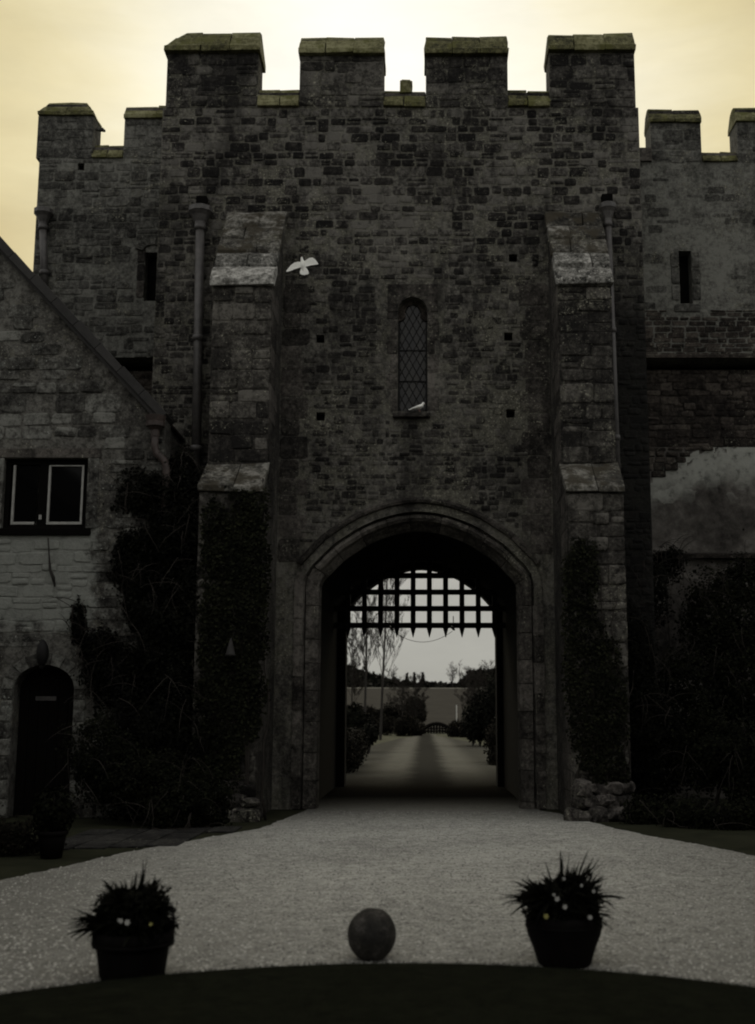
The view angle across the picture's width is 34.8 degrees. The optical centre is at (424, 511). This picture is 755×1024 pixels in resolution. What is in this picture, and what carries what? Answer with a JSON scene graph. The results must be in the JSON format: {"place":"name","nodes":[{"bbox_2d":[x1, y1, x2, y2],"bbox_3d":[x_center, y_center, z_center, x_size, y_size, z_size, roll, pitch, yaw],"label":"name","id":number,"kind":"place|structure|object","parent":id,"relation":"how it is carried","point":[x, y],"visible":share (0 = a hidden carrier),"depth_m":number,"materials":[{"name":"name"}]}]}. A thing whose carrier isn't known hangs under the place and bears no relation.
{"place":"outdoors","nodes":[
{"label":"outdoors","id":0,"kind":"place"},
{"bbox_2d":[33,102,165,395],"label":"castle wing","id":1,"kind":"structure","parent":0,"point":[102,201],"depth_m":25.39,"materials":[{"name":"grey stone"}]},
{"bbox_2d":[34,206,52,285],"bbox_3d":[-7.999,-5.454,25.129,0.418,1.845,0.385,0,-10,0],"label":"drainpipe","id":2,"kind":"object","parent":1,"relation":"attached to","point":[43,214],"visible":0.97,"depth_m":25.11,"materials":[{"name":"metal"}]},
{"bbox_2d":[38,826,241,849],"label":"flagstone path","id":3,"kind":"structure","parent":0,"point":[117,838],"depth_m":16.00,"materials":[{"name":"grey stone"}]},
{"bbox_2d":[286,256,317,274],"bbox_3d":[-2.096,-4.217,20.599,0.549,0.338,0.102,0,-10,0],"label":"dove","id":4,"kind":"object","parent":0,"point":[302,264],"visible":1,"depth_m":20.60,"materials":[{"name":"white"}]},
{"bbox_2d":[0,796,754,993],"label":"gravel courtyard","id":5,"kind":"structure","parent":0,"point":[389,806],"depth_m":11.33,"materials":[{"name":"beige gravel"}]},
{"bbox_2d":[65,858,180,980],"bbox_3d":[-1.850,2.525,7.491,0.719,0.728,0.807,0,-10,0],"label":"planter","id":6,"kind":"object","parent":5,"relation":"on","point":[131,929],"visible":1,"depth_m":7.34,"materials":[{"name":"plant"}]},
{"bbox_2d":[347,908,395,960],"bbox_3d":[-0.352,2.835,8.064,0.328,0.346,0.330,0,-10,0],"label":"stone ball","id":7,"kind":"object","parent":5,"relation":"on","point":[371,933],"visible":0.99,"depth_m":7.95,"materials":[{"name":"grey stone"}]},
{"bbox_2d":[499,851,624,968],"bbox_3d":[0.915,2.600,7.895,0.857,0.716,0.811,0,-10,0],"label":"planter","id":8,"kind":"object","parent":5,"relation":"on","point":[564,920],"visible":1,"depth_m":7.73,"materials":[{"name":"plant"}]},
{"bbox_2d":[0,960,754,1023],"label":"lawn","id":9,"kind":"structure","parent":0,"point":[571,1007],"depth_m":6.63,"materials":[{"name":"green plant"}]},
{"bbox_2d":[0,732,754,879],"bbox_3d":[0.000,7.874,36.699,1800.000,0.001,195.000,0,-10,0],"label":"ground","id":10,"kind":"structure","parent":0,"point":[736,840],"depth_m":16.48,"materials":[{"name":"green plant"}]},
{"bbox_2d":[0,805,70,855],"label":"hedge","id":11,"kind":"object","parent":10,"relation":"on","point":[13,841],"visible":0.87,"depth_m":14.06,"materials":[{"name":"green plant"}]},
{"bbox_2d":[30,784,78,858],"bbox_3d":[-4.287,3.568,13.897,0.552,0.822,0.510,0,-10,0],"label":"potted plant","id":12,"kind":"object","parent":10,"relation":"on","point":[52,815],"visible":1,"depth_m":13.77,"materials":[{"name":"green plant"}]},
{"bbox_2d":[0,237,184,817],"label":"stone house","id":13,"kind":"structure","parent":10,"relation":"on","point":[78,402],"depth_m":20.18,"materials":[{"name":"grey stone"}]},
{"bbox_2d":[36,639,48,668],"bbox_3d":[-6.209,2.311,19.530,0.199,0.470,0.329,4,-10,-20],"label":"wall lantern","id":14,"kind":"object","parent":13,"relation":"attached to","point":[42,653],"depth_m":19.40,"materials":[{"name":"metal"}]},
{"bbox_2d":[13,666,73,814],"bbox_3d":[-6.203,3.737,19.762,0.966,2.436,0.102,0,-10,0],"label":"door","id":15,"kind":"structure","parent":13,"relation":"in","point":[44,692],"depth_m":19.77,"materials":[{"name":"brown wood"}]},
{"bbox_2d":[3,460,87,527],"bbox_3d":[-6.362,-0.296,20.266,1.402,1.185,0.120,0,-10,0],"label":"casement window","id":16,"kind":"structure","parent":13,"relation":"in","point":[62,492],"depth_m":20.26,"materials":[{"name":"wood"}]},
{"bbox_2d":[47,538,55,586],"bbox_3d":[-6.174,0.829,19.896,0.176,0.823,0.052,-1,-10,4],"label":"bare vine","id":17,"kind":"object","parent":13,"relation":"attached to","point":[52,575],"visible":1,"depth_m":19.87,"materials":[{"name":"brown plant"}]},
{"bbox_2d":[145,414,169,587],"bbox_3d":[-4.501,-0.189,20.012,0.402,2.900,0.351,9,-13,-42],"label":"drainpipe","id":18,"kind":"object","parent":13,"relation":"attached to","point":[155,424],"visible":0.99,"depth_m":20.08,"materials":[{"name":"metal"}]},
{"bbox_2d":[47,696,199,824],"bbox_3d":[-4.476,3.744,18.156,2.541,1.909,1.882,0,-10,0],"label":"shrub","id":19,"kind":"object","parent":10,"relation":"on","point":[97,770],"visible":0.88,"depth_m":18.05,"materials":[{"name":"green plant"}]},
{"bbox_2d":[43,423,231,822],"bbox_3d":[-4.545,1.623,19.156,2.955,6.509,2.009,3,-10,-17],"label":"creeper","id":20,"kind":"object","parent":10,"relation":"on","point":[173,685],"visible":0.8,"depth_m":19.42,"materials":[{"name":"green plant"}]},
{"bbox_2d":[106,749,255,830],"bbox_3d":[-3.514,4.063,17.699,2.099,1.169,1.600,0,-10,0],"label":"shrub","id":21,"kind":"object","parent":10,"relation":"on","point":[187,815],"visible":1,"depth_m":17.48,"materials":[{"name":"green plant"}]},
{"bbox_2d":[359,702,406,724],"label":"evergreen bush","id":22,"kind":"object","parent":10,"relation":"on","point":[391,711],"visible":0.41,"depth_m":123.49,"materials":[{"name":"green plant"}]},
{"bbox_2d":[384,666,420,715],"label":"bare tree","id":23,"kind":"object","parent":10,"relation":"on","point":[400,694],"visible":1,"depth_m":114.46,"materials":[{"name":"brown plant"}]},
{"bbox_2d":[152,32,658,821],"bbox_3d":[-0.456,-1.683,24.598,9.151,14.957,9.864,0,-10,0],"label":"gatehouse","id":24,"kind":"object","parent":10,"relation":"on","point":[446,230],"visible":0.88,"depth_m":22.32,"materials":[{"name":"stone"}]},
{"bbox_2d":[188,203,212,484],"bbox_3d":[-4.204,-3.093,22.152,0.459,5.339,0.437,0,-10,0],"label":"drainpipe","id":25,"kind":"object","parent":24,"relation":"attached to","point":[200,213],"visible":0.97,"depth_m":22.15,"materials":[{"name":"metal"}]},
{"bbox_2d":[225,638,235,655],"bbox_3d":[-3.066,2.136,19.103,0.170,0.302,0.307,0,-10,0],"label":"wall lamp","id":26,"kind":"object","parent":24,"relation":"attached to","point":[230,651],"visible":1,"depth_m":18.98,"materials":[{"name":"metal"}]},
{"bbox_2d":[193,485,272,819],"bbox_3d":[-3.048,2.240,19.156,1.244,5.432,0.233,0,-10,0],"label":"ivy","id":27,"kind":"object","parent":24,"relation":"attached to","point":[249,571],"visible":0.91,"depth_m":19.20,"materials":[{"name":"green plant"}]},
{"bbox_2d":[398,300,426,410],"bbox_3d":[-0.215,-2.912,22.522,0.570,2.210,0.090,0,-10,0],"label":"lancet window","id":28,"kind":"structure","parent":24,"relation":"in","point":[412,314],"depth_m":22.52,"materials":[{"name":"glass"}]},
{"bbox_2d":[409,402,424,411],"bbox_3d":[-0.131,-1.934,22.097,0.317,0.176,0.139,0,-10,0],"label":"dove","id":29,"kind":"object","parent":24,"relation":"on","point":[420,406],"visible":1,"depth_m":22.07,"materials":[{"name":"white"}]},
{"bbox_2d":[334,557,504,636],"bbox_3d":[-0.084,1.434,27.421,4.173,2.841,0.158,0,-10,0],"label":"portcullis","id":30,"kind":"object","parent":24,"relation":"hanging from","point":[413,592],"visible":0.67,"depth_m":27.29,"materials":[{"name":"metal"}]},
{"bbox_2d":[389,616,454,641],"bbox_3d":[-0.054,2.633,27.005,1.497,0.598,0.171,0,-10,0],"label":"hanging cable","id":31,"kind":"object","parent":30,"relation":"hanging from","point":[451,627],"visible":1,"depth_m":26.93,"materials":[{"name":"metal"}]},
{"bbox_2d":[559,536,633,795],"bbox_3d":[2.751,2.588,19.098,1.190,4.467,0.211,0,-10,0],"label":"ivy","id":32,"kind":"object","parent":24,"relation":"attached to","point":[602,744],"visible":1,"depth_m":19.08,"materials":[{"name":"green plant"}]},
{"bbox_2d":[599,201,622,471],"bbox_3d":[3.457,-2.568,22.083,0.330,6.559,0.308,0,-10,0],"label":"drainpipe","id":33,"kind":"object","parent":24,"relation":"attached to","point":[607,209],"visible":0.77,"depth_m":22.25,"materials":[{"name":"metal"}]},
{"bbox_2d":[403,693,427,723],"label":"evergreen bush","id":34,"kind":"object","parent":10,"relation":"on","point":[422,719],"visible":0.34,"depth_m":122.02,"materials":[{"name":"green plant"}]},
{"bbox_2d":[403,672,428,718],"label":"bare tree","id":35,"kind":"object","parent":10,"relation":"on","point":[417,689],"visible":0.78,"depth_m":120.41,"materials":[{"name":"brown plant"}]},
{"bbox_2d":[423,722,450,733],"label":"field gate","id":36,"kind":"structure","parent":10,"relation":"on","point":[439,724],"depth_m":110.13,"materials":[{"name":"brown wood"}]},
{"bbox_2d":[613,786,754,831],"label":"shrub","id":37,"kind":"object","parent":10,"relation":"on","point":[679,814],"visible":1,"depth_m":17.63,"materials":[{"name":"green plant"}]},
{"bbox_2d":[654,684,754,816],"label":"shrub","id":38,"kind":"object","parent":10,"relation":"on","point":[734,771],"visible":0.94,"depth_m":19.75,"materials":[{"name":"green plant"}]},
{"bbox_2d":[656,529,754,768],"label":"shrub","id":39,"kind":"object","parent":10,"relation":"on","point":[721,655],"visible":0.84,"depth_m":21.64,"materials":[{"name":"green plant"}]},
{"bbox_2d":[0,0,754,683],"label":"sky","id":40,"kind":"structure","parent":0,"point":[109,56],"materials":[{"name":"beige"}]},
{"bbox_2d":[347,688,477,730],"bbox_3d":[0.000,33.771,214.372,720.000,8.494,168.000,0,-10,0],"label":"field","id":41,"kind":"structure","parent":0,"point":[440,704],"depth_m":223.77,"materials":[{"name":"green plant"}]},
{"bbox_2d":[347,687,481,688],"bbox_3d":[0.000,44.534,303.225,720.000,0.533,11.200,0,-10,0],"label":"pale field edge","id":42,"kind":"object","parent":41,"relation":"on","point":[422,688],"visible":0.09,"depth_m":298.02,"materials":[{"name":"green plant"}]},
{"bbox_2d":[405,673,409,687],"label":"conifer","id":43,"kind":"object","parent":42,"relation":"on","point":[406,674],"visible":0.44,"depth_m":302.99,"materials":[{"name":"green plant"}]},
{"bbox_2d":[412,672,416,687],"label":"conifer","id":44,"kind":"object","parent":42,"relation":"on","point":[414,674],"visible":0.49,"depth_m":302.96,"materials":[{"name":"green plant"}]},
{"bbox_2d":[420,671,426,687],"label":"conifer","id":45,"kind":"object","parent":42,"relation":"on","point":[422,675],"visible":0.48,"depth_m":303.97,"materials":[{"name":"green plant"}]},
{"bbox_2d":[325,734,513,795],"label":"drive","id":46,"kind":"structure","parent":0,"point":[429,765],"depth_m":35.24,"materials":[{"name":"beige gravel"}]},
{"bbox_2d":[369,734,487,746],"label":"grass verge","id":47,"kind":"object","parent":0,"point":[386,738],"depth_m":88.16,"materials":[{"name":"green plant"}]},
{"bbox_2d":[347,628,368,707],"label":"bare tree","id":48,"kind":"object","parent":47,"relation":"on","point":[354,664],"visible":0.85,"depth_m":86.95,"materials":[{"name":"brown plant"}]},
{"bbox_2d":[346,727,369,773],"bbox_3d":[-2.347,7.796,40.226,1.095,1.464,14.710,0,-10,-1],"label":"hedge","id":49,"kind":"object","parent":47,"relation":"on","point":[357,742],"visible":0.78,"depth_m":34.80,"materials":[{"name":"green plant"}]},
{"bbox_2d":[347,702,379,752],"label":"evergreen bush","id":50,"kind":"object","parent":47,"relation":"on","point":[357,716],"visible":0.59,"depth_m":54.47,"materials":[{"name":"green plant"}]},
{"bbox_2d":[351,595,382,712],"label":"bare tree","id":51,"kind":"object","parent":47,"relation":"on","point":[365,648],"visible":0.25,"depth_m":77.44,"materials":[{"name":"brown plant"}]},
{"bbox_2d":[374,715,397,735],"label":"evergreen bush","id":52,"kind":"object","parent":47,"relation":"on","point":[387,728],"visible":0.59,"depth_m":102.02,"materials":[{"name":"green plant"}]},
{"bbox_2d":[367,579,410,739],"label":"bare tree","id":53,"kind":"object","parent":47,"relation":"on","point":[385,613],"visible":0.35,"depth_m":83.51,"materials":[{"name":"brown plant"}]},
{"bbox_2d":[393,712,426,735],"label":"evergreen bush","id":54,"kind":"object","parent":47,"relation":"on","point":[412,728],"visible":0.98,"depth_m":98.13,"materials":[{"name":"green plant"}]},
{"bbox_2d":[445,718,466,737],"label":"evergreen bush","id":55,"kind":"object","parent":47,"relation":"on","point":[453,729],"visible":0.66,"depth_m":94.06,"materials":[{"name":"green plant"}]},
{"bbox_2d":[453,661,482,715],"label":"bare tree","id":56,"kind":"object","parent":47,"relation":"on","point":[466,680],"visible":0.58,"depth_m":94.79,"materials":[{"name":"brown plant"}]},
{"bbox_2d":[459,671,495,745],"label":"hedge","id":57,"kind":"object","parent":47,"relation":"on","point":[481,715],"visible":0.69,"depth_m":64.05,"materials":[{"name":"green plant"}]},
{"bbox_2d":[464,660,494,701],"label":"bare tree","id":58,"kind":"object","parent":47,"relation":"on","point":[478,676],"visible":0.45,"depth_m":91.12,"materials":[{"name":"brown plant"}]},
{"bbox_2d":[483,717,495,764],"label":"evergreen bush","id":59,"kind":"object","parent":47,"relation":"on","point":[490,743],"visible":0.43,"depth_m":41.76,"materials":[{"name":"green plant"}]},
{"bbox_2d":[640,108,754,798],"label":"castle wing","id":60,"kind":"structure","parent":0,"point":[698,220],"depth_m":25.08,"materials":[{"name":"grey stone"}]},
{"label":"hills","id":61,"kind":"structure","parent":0,"visible":0},
{"bbox_2d":[347,664,494,687],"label":"wood","id":62,"kind":"object","parent":61,"relation":"on","point":[374,679],"visible":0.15,"depth_m":326.01,"materials":[{"name":"green plant"}]},
{"bbox_2d":[446,662,457,687],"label":"bare tree","id":63,"kind":"object","parent":61,"relation":"on","point":[451,675],"visible":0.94,"depth_m":314.95,"materials":[{"name":"brown plant"}]}
]}

